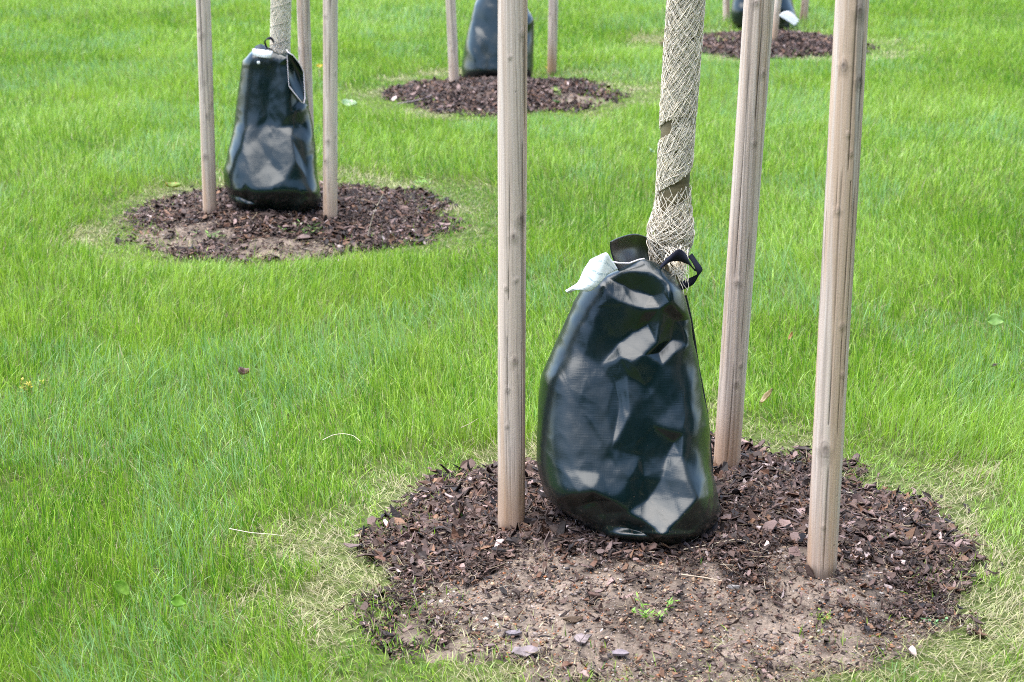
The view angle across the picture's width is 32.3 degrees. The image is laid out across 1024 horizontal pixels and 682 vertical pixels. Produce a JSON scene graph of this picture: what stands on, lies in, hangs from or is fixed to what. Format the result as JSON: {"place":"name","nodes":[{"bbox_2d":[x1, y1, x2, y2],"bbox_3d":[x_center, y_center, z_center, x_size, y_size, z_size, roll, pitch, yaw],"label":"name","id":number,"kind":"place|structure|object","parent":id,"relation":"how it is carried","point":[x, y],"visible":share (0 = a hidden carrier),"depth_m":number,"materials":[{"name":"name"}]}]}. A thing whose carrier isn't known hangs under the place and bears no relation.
{"place":"outdoors","nodes":[
{"label":"outdoors","id":0,"kind":"place"},
{"bbox_2d":[0,0,1023,681],"bbox_3d":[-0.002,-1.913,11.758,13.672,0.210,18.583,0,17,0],"label":"grass","id":1,"kind":"structure","parent":0,"point":[922,30],"depth_m":6.16,"materials":[{"name":"green plant"}]},
{"bbox_2d":[18,377,43,394],"bbox_3d":[-1.444,0.134,5.320,0.079,0.044,0.093,-2,17,-8],"label":"weed","id":2,"kind":"object","parent":1,"relation":"on","point":[22,378],"visible":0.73,"depth_m":5.30,"materials":[{"name":"yellow plant"}]},
{"bbox_2d":[114,580,128,595],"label":"weed leaf","id":3,"kind":"object","parent":1,"relation":"on","point":[121,586],"visible":1,"depth_m":3.82,"materials":[{"name":"green plant"}]},
{"bbox_2d":[165,182,180,186],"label":"fallen leaf","id":4,"kind":"object","parent":1,"relation":"on","point":[168,184],"visible":1,"depth_m":8.04,"materials":[{"name":"plant"}]},
{"bbox_2d":[171,594,186,606],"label":"weed leaf","id":5,"kind":"object","parent":1,"relation":"on","point":[177,600],"visible":1,"depth_m":3.76,"materials":[{"name":"green plant"}]},
{"bbox_2d":[238,367,250,374],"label":"fallen leaf","id":6,"kind":"object","parent":1,"relation":"on","point":[241,371],"visible":1,"depth_m":5.29,"materials":[{"name":"brown plant"}]},
{"bbox_2d":[229,528,283,535],"bbox_3d":[-0.597,0.447,4.129,0.140,0.002,0.008,5,18,17],"label":"dry stem","id":7,"kind":"object","parent":1,"relation":"on","point":[252,532],"visible":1,"depth_m":4.13,"materials":[{"name":"plant"}]},
{"bbox_2d":[342,99,356,105],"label":"fallen leaf","id":8,"kind":"object","parent":1,"relation":"on","point":[349,101],"visible":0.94,"depth_m":9.99,"materials":[{"name":"green plant"}]},
{"bbox_2d":[723,0,729,21],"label":"wooden stake","id":9,"kind":"object","parent":1,"relation":"on","point":[726,6],"visible":0.48,"depth_m":14.00,"materials":[{"name":"brown wood"}]},
{"bbox_2d":[730,0,798,29],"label":"watering bag","id":10,"kind":"object","parent":1,"relation":"on","point":[788,16],"visible":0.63,"depth_m":13.61,"materials":[{"name":"black plastic"}]},
{"bbox_2d":[760,388,772,402],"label":"fallen leaf","id":11,"kind":"object","parent":1,"relation":"on","point":[766,395],"visible":1,"depth_m":5.08,"materials":[{"name":"beige plant"}]},
{"bbox_2d":[800,0,808,23],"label":"wooden stake","id":12,"kind":"object","parent":1,"relation":"on","point":[804,7],"visible":0.51,"depth_m":13.90,"materials":[{"name":"brown wood"}]},
{"bbox_2d":[988,313,1004,325],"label":"weed leaf","id":13,"kind":"object","parent":1,"relation":"on","point":[994,319],"visible":1,"depth_m":5.78,"materials":[{"name":"green plant"}]},
{"bbox_2d":[118,0,976,681],"bbox_3d":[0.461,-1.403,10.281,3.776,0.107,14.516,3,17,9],"label":"soil","id":14,"kind":"structure","parent":0,"point":[767,622],"depth_m":3.79,"materials":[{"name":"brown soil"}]},
{"bbox_2d":[196,0,216,213],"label":"wooden stake","id":15,"kind":"object","parent":14,"relation":"on","point":[205,74],"visible":0.88,"depth_m":7.21,"materials":[{"name":"brown wood"}]},
{"bbox_2d":[270,0,291,52],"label":"young tree","id":16,"kind":"object","parent":14,"relation":"on","point":[280,22],"visible":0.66,"depth_m":7.31,"materials":[{"name":"beige fabric"}]},
{"bbox_2d":[115,181,472,264],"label":"bark mulch","id":17,"kind":"object","parent":14,"relation":"on","point":[266,222],"visible":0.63,"depth_m":7.26,"materials":[{"name":"brown wood"}]},
{"bbox_2d":[191,230,225,238],"bbox_3d":[-1.212,-0.421,7.060,0.145,0.052,0.064,0,17,0],"label":"weed","id":18,"kind":"object","parent":17,"relation":"on","point":[209,234],"visible":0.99,"depth_m":7.06,"materials":[{"name":"green plant"}]},
{"bbox_2d":[223,37,320,212],"bbox_3d":[-1.004,-0.900,7.344,0.424,0.702,0.449,0,17,0],"label":"watering bag","id":19,"kind":"object","parent":17,"relation":"on","point":[271,162],"visible":1,"depth_m":7.25,"materials":[{"name":"black plastic"}]},
{"bbox_2d":[279,219,323,235],"bbox_3d":[-0.849,-0.448,7.110,0.183,0.078,0.105,7,18,22],"label":"weed","id":20,"kind":"object","parent":17,"relation":"on","point":[305,228],"visible":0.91,"depth_m":7.11,"materials":[{"name":"green plant"}]},
{"bbox_2d":[410,175,432,190],"bbox_3d":[-0.416,-0.713,8.020,0.122,0.083,0.116,0,17,0],"label":"weed","id":21,"kind":"object","parent":17,"relation":"on","point":[424,181],"visible":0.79,"depth_m":8.02,"materials":[{"name":"green plant"}]},
{"bbox_2d":[296,0,313,127],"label":"wooden stake","id":22,"kind":"object","parent":14,"relation":"on","point":[304,36],"visible":0.38,"depth_m":7.58,"materials":[{"name":"brown wood"}]},
{"bbox_2d":[323,0,337,220],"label":"wooden stake","id":23,"kind":"object","parent":14,"relation":"on","point":[330,97],"visible":0.91,"depth_m":7.12,"materials":[{"name":"brown wood"}]},
{"bbox_2d":[446,0,458,82],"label":"wooden stake","id":24,"kind":"object","parent":14,"relation":"on","point":[452,44],"visible":0.84,"depth_m":10.60,"materials":[{"name":"brown wood"}]},
{"bbox_2d":[379,73,632,117],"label":"bark mulch","id":25,"kind":"object","parent":14,"relation":"on","point":[430,87],"visible":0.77,"depth_m":10.44,"materials":[{"name":"brown wood"}]},
{"bbox_2d":[396,95,430,103],"bbox_3d":[-0.556,-1.413,10.330,0.292,0.032,0.016,-15,22,-40],"label":"stick","id":26,"kind":"object","parent":25,"relation":"on","point":[413,100],"visible":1,"depth_m":10.31,"materials":[{"name":"wood"}]},
{"bbox_2d":[461,0,533,77],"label":"watering bag","id":27,"kind":"object","parent":25,"relation":"on","point":[480,56],"visible":0.56,"depth_m":10.92,"materials":[{"name":"black plastic"}]},
{"bbox_2d":[498,0,527,530],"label":"wooden stake","id":28,"kind":"object","parent":14,"relation":"on","point":[512,105],"visible":0.88,"depth_m":3.97,"materials":[{"name":"brown wood"}]},
{"bbox_2d":[505,629,521,635],"bbox_3d":[0.004,0.614,3.723,0.035,0.011,0.023,-8,19,-25],"label":"bark piece","id":29,"kind":"object","parent":14,"relation":"on","point":[514,632],"visible":1,"depth_m":3.72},
{"bbox_2d":[511,644,541,657],"bbox_3d":[0.030,0.639,3.658,0.064,0.012,0.042,0,23,0],"label":"bark piece","id":30,"kind":"object","parent":14,"relation":"on","point":[521,651],"visible":1,"depth_m":3.65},
{"bbox_2d":[111,32,978,681],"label":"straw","id":31,"kind":"object","parent":14,"relation":"on","point":[595,534],"visible":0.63,"depth_m":4.03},
{"bbox_2d":[547,0,557,75],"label":"wooden stake","id":32,"kind":"object","parent":14,"relation":"on","point":[552,33],"visible":0.81,"depth_m":11.35,"materials":[{"name":"brown wood"}]},
{"bbox_2d":[563,616,582,623],"bbox_3d":[0.129,0.589,3.758,0.045,0.011,0.028,18,34,-5],"label":"bark piece","id":33,"kind":"object","parent":14,"relation":"on","point":[573,619],"visible":1,"depth_m":3.75,"materials":[{"name":"brown wood"}]},
{"bbox_2d":[574,633,591,644],"bbox_3d":[0.145,0.618,3.686,0.031,0.013,0.041,9,19,27],"label":"bark piece","id":34,"kind":"object","parent":14,"relation":"on","point":[579,637],"visible":1,"depth_m":3.68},
{"bbox_2d":[588,591,600,597],"bbox_3d":[0.178,0.547,3.826,0.029,0.010,0.027,7,1,-2],"label":"bark piece","id":35,"kind":"object","parent":14,"relation":"on","point":[593,594],"visible":1,"depth_m":3.82,"materials":[{"name":"brown wood"}]},
{"bbox_2d":[611,649,628,655],"bbox_3d":[0.222,0.639,3.637,0.039,0.010,0.032,-1,11,0],"label":"bark piece","id":36,"kind":"object","parent":14,"relation":"on","point":[619,652],"visible":1,"depth_m":3.62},
{"bbox_2d":[631,592,663,621],"bbox_3d":[0.278,0.572,3.751,0.054,0.044,0.090,-15,22,-39],"label":"weed","id":37,"kind":"object","parent":14,"relation":"on","point":[644,614],"visible":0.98,"depth_m":3.74,"materials":[{"name":"green plant"}]},
{"bbox_2d":[333,431,1004,681],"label":"bark mulch","id":38,"kind":"object","parent":14,"relation":"on","point":[467,542],"visible":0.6,"depth_m":4.07,"materials":[{"name":"brown wood"}]},
{"bbox_2d":[419,519,431,524],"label":"bark piece","id":39,"kind":"object","parent":38,"relation":"on","point":[423,520],"visible":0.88,"depth_m":4.30,"materials":[{"name":"wood"}]},
{"bbox_2d":[536,234,720,545],"bbox_3d":[0.274,0.109,4.101,0.434,0.677,0.523,0,17,0],"label":"watering bag","id":40,"kind":"object","parent":38,"relation":"on","point":[624,448],"visible":1,"depth_m":4.01,"materials":[{"name":"black plastic"}]},
{"bbox_2d":[681,574,720,580],"bbox_3d":[0.413,0.515,3.853,0.090,0.009,0.004,4,17,13],"label":"stick","id":41,"kind":"object","parent":38,"relation":"on","point":[699,577],"visible":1,"depth_m":3.85,"materials":[{"name":"wood"}]},
{"bbox_2d":[683,539,754,549],"bbox_3d":[0.464,0.457,3.992,0.169,0.004,0.033,-3,17,-11],"label":"stick","id":42,"kind":"object","parent":38,"relation":"on","point":[716,543],"visible":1,"depth_m":3.99,"materials":[{"name":"wood"}]},
{"bbox_2d":[731,532,744,540],"bbox_3d":[0.515,0.446,4.036,0.040,0.012,0.026,-3,42,1],"label":"bark piece","id":43,"kind":"object","parent":38,"relation":"on","point":[733,534],"visible":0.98,"depth_m":4.04,"materials":[{"name":"brown wood"}]},
{"bbox_2d":[893,550,902,555],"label":"bark piece","id":44,"kind":"object","parent":38,"relation":"on","point":[900,552],"visible":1,"depth_m":4.10,"materials":[{"name":"grey wood"}]},
{"bbox_2d":[910,540,918,549],"bbox_3d":[0.942,0.480,4.159,0.029,0.012,0.038,0,32,0],"label":"bark piece","id":45,"kind":"object","parent":38,"relation":"on","point":[916,544],"visible":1,"depth_m":4.16,"materials":[{"name":"wood"}]},
{"bbox_2d":[663,598,678,615],"bbox_3d":[0.334,0.567,3.770,0.043,0.034,0.028,-11,20,-33],"label":"weed","id":46,"kind":"object","parent":14,"relation":"on","point":[669,603],"visible":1,"depth_m":3.77,"materials":[{"name":"green plant"}]},
{"bbox_2d":[646,0,705,292],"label":"young tree","id":47,"kind":"object","parent":14,"relation":"on","point":[671,219],"visible":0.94,"depth_m":4.04,"materials":[{"name":"beige plant"}]},
{"bbox_2d":[728,584,739,588],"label":"bark piece","id":48,"kind":"object","parent":14,"relation":"on","point":[735,586],"visible":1,"depth_m":3.83,"materials":[{"name":"white wood"}]},
{"bbox_2d":[714,0,774,467],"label":"wooden stake","id":49,"kind":"object","parent":14,"relation":"on","point":[756,38],"visible":0.94,"depth_m":4.44,"materials":[{"name":"brown wood"}]},
{"bbox_2d":[657,28,879,58],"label":"bark mulch","id":50,"kind":"object","parent":14,"relation":"on","point":[819,39],"visible":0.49,"depth_m":12.51,"materials":[{"name":"brown wood"}]},
{"bbox_2d":[772,0,780,43],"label":"wooden stake","id":51,"kind":"object","parent":14,"relation":"on","point":[777,8],"visible":0.48,"depth_m":12.44,"materials":[{"name":"brown wood"}]},
{"bbox_2d":[809,608,830,624],"bbox_3d":[0.665,0.587,3.775,0.049,0.024,0.052,-9,19,-28],"label":"weed","id":52,"kind":"object","parent":14,"relation":"on","point":[823,621],"visible":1,"depth_m":3.77,"materials":[{"name":"green plant"}]},
{"bbox_2d":[806,0,868,579],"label":"wooden stake","id":53,"kind":"object","parent":14,"relation":"on","point":[850,30],"visible":0.91,"depth_m":3.72,"materials":[{"name":"brown wood"}]},
{"bbox_2d":[922,617,947,625],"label":"weed","id":54,"kind":"object","parent":14,"relation":"on","point":[936,621],"visible":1,"depth_m":3.80,"materials":[{"name":"green plant"}]}
]}

